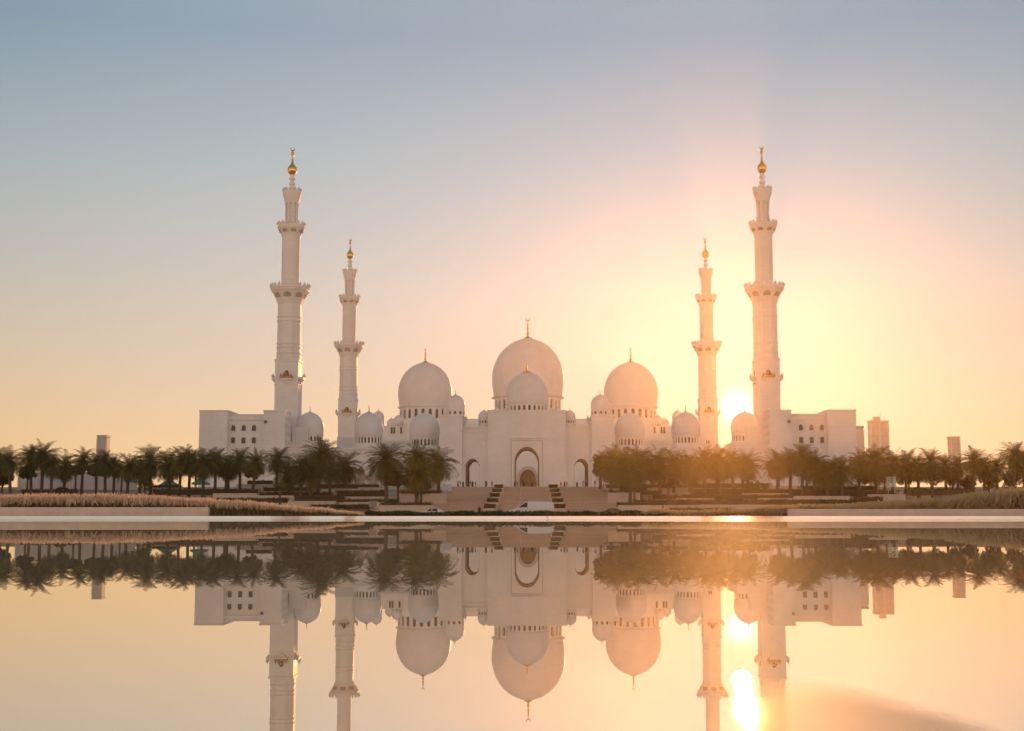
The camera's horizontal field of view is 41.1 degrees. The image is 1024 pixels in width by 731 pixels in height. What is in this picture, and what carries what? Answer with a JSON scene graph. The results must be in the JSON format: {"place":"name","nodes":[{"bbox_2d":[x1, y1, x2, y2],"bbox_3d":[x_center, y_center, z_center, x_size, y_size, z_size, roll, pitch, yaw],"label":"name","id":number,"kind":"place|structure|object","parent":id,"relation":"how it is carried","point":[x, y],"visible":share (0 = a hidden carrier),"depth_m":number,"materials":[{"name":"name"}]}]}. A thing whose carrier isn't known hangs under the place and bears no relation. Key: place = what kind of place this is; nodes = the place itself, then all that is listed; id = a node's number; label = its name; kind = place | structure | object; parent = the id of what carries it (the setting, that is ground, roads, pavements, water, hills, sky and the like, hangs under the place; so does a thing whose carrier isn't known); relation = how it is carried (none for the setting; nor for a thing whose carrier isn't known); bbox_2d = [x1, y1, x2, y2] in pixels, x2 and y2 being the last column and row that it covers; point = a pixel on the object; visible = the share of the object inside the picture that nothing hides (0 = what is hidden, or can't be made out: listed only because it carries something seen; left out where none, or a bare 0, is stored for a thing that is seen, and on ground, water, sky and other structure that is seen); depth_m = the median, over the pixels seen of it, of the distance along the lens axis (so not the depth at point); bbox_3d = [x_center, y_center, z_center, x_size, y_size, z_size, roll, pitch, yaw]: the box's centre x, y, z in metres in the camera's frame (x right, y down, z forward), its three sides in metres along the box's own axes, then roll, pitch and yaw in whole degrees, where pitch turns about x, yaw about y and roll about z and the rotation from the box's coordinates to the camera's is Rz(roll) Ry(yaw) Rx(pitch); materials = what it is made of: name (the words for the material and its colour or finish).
{"place":"outdoors","nodes":[
{"label":"outdoors","id":0,"kind":"place"},
{"bbox_2d":[0,489,1011,509],"bbox_3d":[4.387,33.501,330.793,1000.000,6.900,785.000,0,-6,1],"label":"ground","id":1,"kind":"structure","parent":0,"point":[392,492],"depth_m":317.27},
{"bbox_2d":[0,444,27,494],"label":"date palm","id":2,"kind":"object","parent":1,"relation":"on","point":[9,467],"visible":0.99,"depth_m":279.94,"materials":[{"name":"green plant"}]},
{"bbox_2d":[17,443,46,493],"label":"date palm","id":3,"kind":"object","parent":1,"relation":"on","point":[30,475],"visible":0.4,"depth_m":290.04,"materials":[{"name":"green plant"}]},
{"bbox_2d":[23,438,66,494],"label":"date palm","id":4,"kind":"object","parent":1,"relation":"on","point":[39,454],"visible":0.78,"depth_m":285.98,"materials":[{"name":"green plant"}]},
{"bbox_2d":[34,453,68,493],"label":"date palm","id":5,"kind":"object","parent":1,"relation":"on","point":[52,471],"visible":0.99,"depth_m":283.97,"materials":[{"name":"green plant"}]},
{"bbox_2d":[55,448,81,487],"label":"date palm","id":6,"kind":"object","parent":1,"relation":"on","point":[68,472],"visible":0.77,"depth_m":291.99,"materials":[{"name":"green plant"}]},
{"bbox_2d":[17,472,137,489],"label":"boundary wall","id":7,"kind":"structure","parent":1,"relation":"on","point":[89,482],"depth_m":330.28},
{"bbox_2d":[69,446,95,494],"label":"date palm","id":8,"kind":"object","parent":1,"relation":"on","point":[83,456],"visible":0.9,"depth_m":296.00,"materials":[{"name":"green plant"}]},
{"bbox_2d":[96,435,110,456],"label":"stair tower","id":9,"kind":"structure","parent":1,"relation":"on","point":[102,441],"depth_m":702.62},
{"bbox_2d":[0,507,209,515],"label":"pool wall","id":10,"kind":"structure","parent":1,"relation":"on","point":[104,511],"depth_m":66.79,"materials":[{"name":"stone"}]},
{"bbox_2d":[89,449,120,493],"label":"date palm","id":11,"kind":"object","parent":1,"relation":"on","point":[104,467],"visible":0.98,"depth_m":287.74,"materials":[{"name":"green plant"}]},
{"bbox_2d":[111,452,146,494],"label":"date palm","id":12,"kind":"object","parent":1,"relation":"on","point":[128,475],"visible":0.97,"depth_m":285.59,"materials":[{"name":"green plant"}]},
{"bbox_2d":[136,470,153,494],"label":"bush","id":13,"kind":"object","parent":1,"relation":"on","point":[145,479],"visible":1,"depth_m":281.68,"materials":[{"name":"green plant"}]},
{"bbox_2d":[132,443,170,495],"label":"date palm","id":14,"kind":"object","parent":1,"relation":"on","point":[149,459],"visible":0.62,"depth_m":291.08,"materials":[{"name":"green plant"}]},
{"bbox_2d":[148,448,184,496],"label":"date palm","id":15,"kind":"object","parent":1,"relation":"on","point":[166,476],"visible":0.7,"depth_m":287.22,"materials":[{"name":"green plant"}]},
{"bbox_2d":[162,446,198,496],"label":"date palm","id":16,"kind":"object","parent":1,"relation":"on","point":[179,462],"visible":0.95,"depth_m":283.68,"materials":[{"name":"green plant"}]},
{"bbox_2d":[0,492,374,515],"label":"fountain grass","id":17,"kind":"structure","parent":1,"relation":"on","point":[225,507],"depth_m":67.35,"materials":[{"name":"plant"}]},
{"bbox_2d":[182,446,223,496],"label":"date palm","id":18,"kind":"object","parent":1,"relation":"on","point":[202,470],"visible":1,"depth_m":281.43,"materials":[{"name":"green plant"}]},
{"bbox_2d":[149,488,261,494],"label":"hedge","id":19,"kind":"object","parent":1,"relation":"on","point":[186,491],"visible":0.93,"depth_m":275.83,"materials":[{"name":"green plant"}]},
{"bbox_2d":[204,447,231,488],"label":"date palm","id":20,"kind":"object","parent":1,"relation":"on","point":[219,465],"visible":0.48,"depth_m":287.62,"materials":[{"name":"green plant"}]},
{"bbox_2d":[213,493,258,497],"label":"terrace wall","id":21,"kind":"structure","parent":1,"relation":"on","point":[234,495],"depth_m":271.54,"materials":[{"name":"stone"}]},
{"bbox_2d":[223,447,250,489],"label":"date palm","id":22,"kind":"object","parent":1,"relation":"on","point":[238,458],"visible":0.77,"depth_m":291.48,"materials":[{"name":"green plant"}]},
{"bbox_2d":[204,497,291,502],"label":"hedge","id":23,"kind":"object","parent":1,"relation":"on","point":[274,500],"visible":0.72,"depth_m":249.56,"materials":[{"name":"green plant"}]},
{"bbox_2d":[239,446,271,489],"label":"date palm","id":24,"kind":"object","parent":1,"relation":"on","point":[254,466],"visible":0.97,"depth_m":283.43,"materials":[{"name":"green plant"}]},
{"bbox_2d":[263,446,290,491],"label":"date palm","id":25,"kind":"object","parent":1,"relation":"on","point":[277,456],"visible":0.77,"depth_m":295.36,"materials":[{"name":"green plant"}]},
{"bbox_2d":[267,459,298,491],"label":"date palm","id":26,"kind":"object","parent":1,"relation":"on","point":[288,483],"visible":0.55,"depth_m":274.86,"materials":[{"name":"green plant"}]},
{"bbox_2d":[257,491,335,495],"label":"hedge","id":27,"kind":"object","parent":1,"relation":"on","point":[296,493],"visible":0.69,"depth_m":271.56,"materials":[{"name":"green plant"}]},
{"bbox_2d":[280,452,321,495],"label":"date palm","id":28,"kind":"object","parent":1,"relation":"on","point":[299,465],"visible":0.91,"depth_m":269.17,"materials":[{"name":"green plant"}]},
{"bbox_2d":[293,456,331,494],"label":"date palm","id":29,"kind":"object","parent":1,"relation":"on","point":[310,484],"visible":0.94,"depth_m":268.56,"materials":[{"name":"green plant"}]},
{"bbox_2d":[288,501,336,507],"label":"terrace wall","id":30,"kind":"structure","parent":1,"relation":"on","point":[301,503],"depth_m":246.25,"materials":[{"name":"stone"}]},
{"bbox_2d":[292,494,346,501],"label":"hedge","id":31,"kind":"object","parent":1,"relation":"on","point":[337,498],"visible":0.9,"depth_m":253.41,"materials":[{"name":"green plant"}]},
{"bbox_2d":[298,435,343,491],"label":"date palm","id":32,"kind":"object","parent":1,"relation":"on","point":[325,455],"visible":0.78,"depth_m":283.30,"materials":[{"name":"green plant"}]},
{"bbox_2d":[321,455,345,491],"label":"date palm","id":33,"kind":"object","parent":1,"relation":"on","point":[332,477],"visible":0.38,"depth_m":289.13,"materials":[{"name":"green plant"}]},
{"bbox_2d":[309,503,373,508],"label":"hedge","id":34,"kind":"object","parent":1,"relation":"on","point":[353,506],"visible":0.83,"depth_m":243.22,"materials":[{"name":"green plant"}]},
{"bbox_2d":[329,452,366,488],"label":"date palm","id":35,"kind":"object","parent":1,"relation":"on","point":[347,473],"visible":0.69,"depth_m":295.08,"materials":[{"name":"green plant"}]},
{"bbox_2d":[335,489,383,496],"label":"hedge","id":36,"kind":"object","parent":1,"relation":"on","point":[366,493],"visible":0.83,"depth_m":279.31,"materials":[{"name":"green plant"}]},
{"bbox_2d":[358,443,412,502],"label":"date palm","id":37,"kind":"object","parent":1,"relation":"on","point":[386,463],"visible":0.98,"depth_m":246.76,"materials":[{"name":"green plant"}]},
{"bbox_2d":[379,505,432,511],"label":"terrace wall","id":38,"kind":"structure","parent":1,"relation":"on","point":[413,508],"depth_m":236.97,"materials":[{"name":"stone"}]},
{"bbox_2d":[364,509,453,515],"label":"ground cover","id":39,"kind":"object","parent":1,"relation":"on","point":[396,513],"visible":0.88,"depth_m":66.75,"materials":[{"name":"green plant"}]},
{"bbox_2d":[393,455,438,502],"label":"date palm","id":40,"kind":"object","parent":1,"relation":"on","point":[417,484],"visible":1,"depth_m":244.60,"materials":[{"name":"green plant"}]},
{"bbox_2d":[400,440,437,476],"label":"date palm","id":41,"kind":"object","parent":1,"relation":"on","point":[420,454],"visible":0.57,"depth_m":267.26,"materials":[{"name":"green plant"}]},
{"bbox_2d":[396,494,445,503],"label":"terrace wall","id":42,"kind":"structure","parent":1,"relation":"on","point":[432,498],"depth_m":261.03,"materials":[{"name":"stone"}]},
{"bbox_2d":[424,446,460,489],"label":"date palm","id":43,"kind":"object","parent":1,"relation":"on","point":[441,474],"visible":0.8,"depth_m":270.94,"materials":[{"name":"green plant"}]},
{"bbox_2d":[0,516,1023,518],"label":"pool edge","id":44,"kind":"object","parent":1,"relation":"on","point":[511,517],"visible":0.33,"depth_m":58.43,"materials":[{"name":"white stone"}]},
{"bbox_2d":[432,485,617,511],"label":"staircase","id":45,"kind":"structure","parent":1,"relation":"on","point":[594,499],"depth_m":276.75,"materials":[{"name":"stone"}]},
{"bbox_2d":[447,509,668,515],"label":"ground cover","id":46,"kind":"object","parent":1,"relation":"on","point":[634,512],"visible":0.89,"depth_m":66.66,"materials":[{"name":"green plant"}]},
{"bbox_2d":[590,448,625,491],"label":"date palm","id":47,"kind":"object","parent":1,"relation":"on","point":[606,477],"visible":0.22,"depth_m":298.12,"materials":[{"name":"green plant"}]},
{"bbox_2d":[594,443,650,490],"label":"date palm","id":48,"kind":"object","parent":1,"relation":"on","point":[610,463],"visible":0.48,"depth_m":276.03,"materials":[{"name":"green plant"}]},
{"bbox_2d":[608,492,639,502],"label":"terrace wall","id":49,"kind":"structure","parent":1,"relation":"on","point":[615,497],"depth_m":262.55,"materials":[{"name":"stone"}]},
{"bbox_2d":[611,454,650,502],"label":"date palm","id":50,"kind":"object","parent":1,"relation":"on","point":[630,475],"visible":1,"depth_m":248.32,"materials":[{"name":"green plant"}]},
{"bbox_2d":[618,505,661,510],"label":"terrace wall","id":51,"kind":"structure","parent":1,"relation":"on","point":[636,507],"depth_m":236.44,"materials":[{"name":"stone"}]},
{"bbox_2d":[625,444,660,499],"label":"date palm","id":52,"kind":"object","parent":1,"relation":"on","point":[646,456],"visible":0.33,"depth_m":282.23,"materials":[{"name":"green plant"}]},
{"bbox_2d":[642,443,681,492],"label":"date palm","id":53,"kind":"object","parent":1,"relation":"on","point":[659,478],"visible":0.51,"depth_m":289.69,"materials":[{"name":"green plant"}]},
{"bbox_2d":[655,449,687,492],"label":"date palm","id":54,"kind":"object","parent":1,"relation":"on","point":[672,458],"visible":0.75,"depth_m":278.31,"materials":[{"name":"green plant"}]},
{"bbox_2d":[666,449,709,493],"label":"date palm","id":55,"kind":"object","parent":1,"relation":"on","point":[690,474],"visible":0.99,"depth_m":273.88,"materials":[{"name":"green plant"}]},
{"bbox_2d":[640,507,752,515],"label":"reed grass","id":56,"kind":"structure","parent":1,"relation":"on","point":[718,512],"depth_m":66.80,"materials":[{"name":"plant"}]},
{"bbox_2d":[648,493,756,499],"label":"hedge","id":57,"kind":"object","parent":1,"relation":"on","point":[721,496],"visible":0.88,"depth_m":268.40,"materials":[{"name":"green plant"}]},
{"bbox_2d":[689,445,720,493],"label":"date palm","id":58,"kind":"object","parent":1,"relation":"on","point":[702,452],"visible":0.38,"depth_m":286.16,"materials":[{"name":"green plant"}]},
{"bbox_2d":[632,498,788,504],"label":"hedge","id":59,"kind":"object","parent":1,"relation":"on","point":[718,501],"visible":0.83,"depth_m":250.38,"materials":[{"name":"green plant"}]},
{"bbox_2d":[696,444,739,499],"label":"date palm","id":60,"kind":"object","parent":1,"relation":"on","point":[716,465],"visible":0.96,"depth_m":280.12,"materials":[{"name":"green plant"}]},
{"bbox_2d":[692,487,758,493],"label":"hedge","id":61,"kind":"object","parent":1,"relation":"on","point":[723,491],"visible":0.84,"depth_m":286.35,"materials":[{"name":"green plant"}]},
{"bbox_2d":[691,482,772,487],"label":"hedge","id":62,"kind":"object","parent":1,"relation":"on","point":[726,485],"visible":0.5,"depth_m":314.34,"materials":[{"name":"green plant"}]},
{"bbox_2d":[720,448,750,494],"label":"date palm","id":63,"kind":"object","parent":1,"relation":"on","point":[737,467],"visible":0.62,"depth_m":288.04,"materials":[{"name":"green plant"}]},
{"bbox_2d":[734,447,767,488],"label":"date palm","id":64,"kind":"object","parent":1,"relation":"on","point":[750,470],"visible":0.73,"depth_m":293.82,"materials":[{"name":"green plant"}]},
{"bbox_2d":[757,448,790,489],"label":"date palm","id":65,"kind":"object","parent":1,"relation":"on","point":[775,475],"visible":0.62,"depth_m":290.10,"materials":[{"name":"green plant"}]},
{"bbox_2d":[770,447,799,494],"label":"date palm","id":66,"kind":"object","parent":1,"relation":"on","point":[784,470],"visible":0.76,"depth_m":281.96,"materials":[{"name":"green plant"}]},
{"bbox_2d":[782,441,819,495],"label":"date palm","id":67,"kind":"object","parent":1,"relation":"on","point":[801,461],"visible":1,"depth_m":278.06,"materials":[{"name":"green plant"}]},
{"bbox_2d":[768,498,859,504],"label":"hedge","id":68,"kind":"object","parent":1,"relation":"on","point":[816,501],"visible":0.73,"depth_m":254.12,"materials":[{"name":"green plant"}]},
{"bbox_2d":[796,448,832,490],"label":"date palm","id":69,"kind":"object","parent":1,"relation":"on","point":[811,475],"visible":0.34,"depth_m":285.66,"materials":[{"name":"green plant"}]},
{"bbox_2d":[805,457,843,495],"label":"date palm","id":70,"kind":"object","parent":1,"relation":"on","point":[821,484],"visible":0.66,"depth_m":277.63,"materials":[{"name":"green plant"}]},
{"bbox_2d":[797,485,879,490],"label":"hedge","id":71,"kind":"object","parent":1,"relation":"on","point":[849,488],"visible":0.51,"depth_m":298.04,"materials":[{"name":"green plant"}]},
{"bbox_2d":[778,489,899,495],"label":"hedge","id":72,"kind":"object","parent":1,"relation":"on","point":[822,492],"visible":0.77,"depth_m":282.05,"materials":[{"name":"green plant"}]},
{"bbox_2d":[822,454,859,495],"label":"date palm","id":73,"kind":"object","parent":1,"relation":"on","point":[841,474],"visible":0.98,"depth_m":273.47,"materials":[{"name":"green plant"}]},
{"bbox_2d":[846,447,868,496],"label":"date palm","id":74,"kind":"object","parent":1,"relation":"on","point":[853,460],"visible":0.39,"depth_m":287.87,"materials":[{"name":"green plant"}]},
{"bbox_2d":[851,443,897,493],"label":"date palm","id":75,"kind":"object","parent":1,"relation":"on","point":[874,470],"visible":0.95,"depth_m":281.24,"materials":[{"name":"green plant"}]},
{"bbox_2d":[867,417,889,486],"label":"apartment tower","id":76,"kind":"structure","parent":1,"relation":"on","point":[878,431],"depth_m":687.95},
{"bbox_2d":[738,486,1023,515],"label":"fountain grass","id":77,"kind":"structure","parent":1,"relation":"on","point":[1009,498],"depth_m":66.81,"materials":[{"name":"plant"}]},
{"bbox_2d":[880,447,910,489],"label":"date palm","id":78,"kind":"object","parent":1,"relation":"on","point":[898,470],"visible":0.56,"depth_m":287.36,"materials":[{"name":"green plant"}]},
{"bbox_2d":[787,509,1023,515],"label":"pool wall","id":79,"kind":"structure","parent":1,"relation":"on","point":[905,512],"depth_m":66.27,"materials":[{"name":"stone"}]},
{"bbox_2d":[897,447,925,496],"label":"date palm","id":80,"kind":"object","parent":1,"relation":"on","point":[907,469],"visible":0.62,"depth_m":295.53,"materials":[{"name":"green plant"}]},
{"bbox_2d":[901,452,929,497],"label":"date palm","id":81,"kind":"object","parent":1,"relation":"on","point":[917,478],"visible":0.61,"depth_m":293.35,"materials":[{"name":"green plant"}]},
{"bbox_2d":[914,447,950,497],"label":"date palm","id":82,"kind":"object","parent":1,"relation":"on","point":[932,467],"visible":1,"depth_m":283.48,"materials":[{"name":"green plant"}]},
{"bbox_2d":[903,488,975,495],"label":"hedge","id":83,"kind":"object","parent":1,"relation":"on","point":[943,491],"visible":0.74,"depth_m":283.78,"materials":[{"name":"green plant"}]},
{"bbox_2d":[936,453,959,488],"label":"date palm","id":84,"kind":"object","parent":1,"relation":"on","point":[945,475],"visible":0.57,"depth_m":289.25,"materials":[{"name":"green plant"}]},
{"bbox_2d":[947,436,961,486],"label":"slim tower","id":85,"kind":"structure","parent":1,"relation":"on","point":[954,445],"depth_m":696.76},
{"bbox_2d":[948,455,969,488],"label":"date palm","id":86,"kind":"object","parent":1,"relation":"on","point":[959,476],"visible":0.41,"depth_m":297.38,"materials":[{"name":"green plant"}]},
{"bbox_2d":[953,445,990,492],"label":"date palm","id":87,"kind":"object","parent":1,"relation":"on","point":[973,467],"visible":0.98,"depth_m":285.39,"materials":[{"name":"green plant"}]},
{"bbox_2d":[981,454,1010,489],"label":"date palm","id":88,"kind":"object","parent":1,"relation":"on","point":[997,474],"visible":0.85,"depth_m":287.41,"materials":[{"name":"green plant"}]},
{"bbox_2d":[992,441,1023,487],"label":"date palm","id":89,"kind":"object","parent":1,"relation":"on","point":[1014,458],"visible":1,"depth_m":281.55,"materials":[{"name":"green plant"}]},
{"bbox_2d":[0,487,1022,489],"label":"plaza","id":90,"kind":"structure","parent":0,"point":[15,488],"depth_m":329.82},
{"bbox_2d":[198,407,329,486],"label":"corner building","id":91,"kind":"structure","parent":90,"relation":"on","point":[267,430],"depth_m":407.68,"materials":[{"name":"white stone"}]},
{"bbox_2d":[269,148,310,441],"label":"minaret","id":92,"kind":"object","parent":90,"relation":"on","point":[290,295],"visible":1,"depth_m":427.16,"materials":[{"name":"white stone"}]},
{"bbox_2d":[334,238,363,436],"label":"minaret","id":93,"kind":"object","parent":90,"relation":"on","point":[349,347],"visible":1,"depth_m":569.43,"materials":[{"name":"white stone"}]},
{"bbox_2d":[332,406,709,486],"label":"arcade range","id":94,"kind":"structure","parent":90,"relation":"on","point":[424,427],"depth_m":433.60,"materials":[{"name":"white stone"}]},
{"bbox_2d":[440,364,614,486],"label":"entrance gate","id":95,"kind":"structure","parent":90,"relation":"on","point":[494,444],"depth_m":415.27,"materials":[{"name":"white stone"}]},
{"bbox_2d":[374,317,680,486],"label":"prayer hall","id":96,"kind":"structure","parent":90,"relation":"on","point":[425,386],"depth_m":630.73,"materials":[{"name":"white stone"}]},
{"bbox_2d":[520,470,535,486],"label":"door","id":97,"kind":"structure","parent":96,"relation":"in","point":[527,475],"depth_m":584.96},
{"bbox_2d":[614,405,724,486],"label":"arcade range","id":98,"kind":"structure","parent":90,"relation":"on","point":[629,429],"depth_m":432.85,"materials":[{"name":"white stone"}]},
{"bbox_2d":[691,237,721,436],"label":"minaret","id":99,"kind":"object","parent":90,"relation":"on","point":[706,347],"visible":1,"depth_m":567.36,"materials":[{"name":"white stone"}]},
{"bbox_2d":[744,147,784,440],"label":"minaret","id":100,"kind":"object","parent":90,"relation":"on","point":[763,291],"visible":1,"depth_m":425.23,"materials":[{"name":"white stone"}]},
{"bbox_2d":[725,406,857,485],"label":"corner building","id":101,"kind":"structure","parent":90,"relation":"on","point":[829,432],"depth_m":405.70,"materials":[{"name":"white stone"}]},
{"bbox_2d":[0,519,1023,730],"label":"water","id":102,"kind":"structure","parent":0,"point":[511,624],"depth_m":1.26,"materials":[{"name":"liquid"}]},
{"bbox_2d":[0,0,1023,486],"label":"sky","id":103,"kind":"structure","parent":0,"point":[567,167],"materials":[{"name":"blue"}]},
{"bbox_3d":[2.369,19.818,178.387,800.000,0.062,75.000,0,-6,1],"label":"road","id":104,"kind":"structure","parent":0,"visible":0},
{"bbox_2d":[509,501,554,511],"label":"white van","id":105,"kind":"object","parent":104,"relation":"on","point":[535,506],"visible":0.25,"depth_m":143.36,"materials":[{"name":"paint"}]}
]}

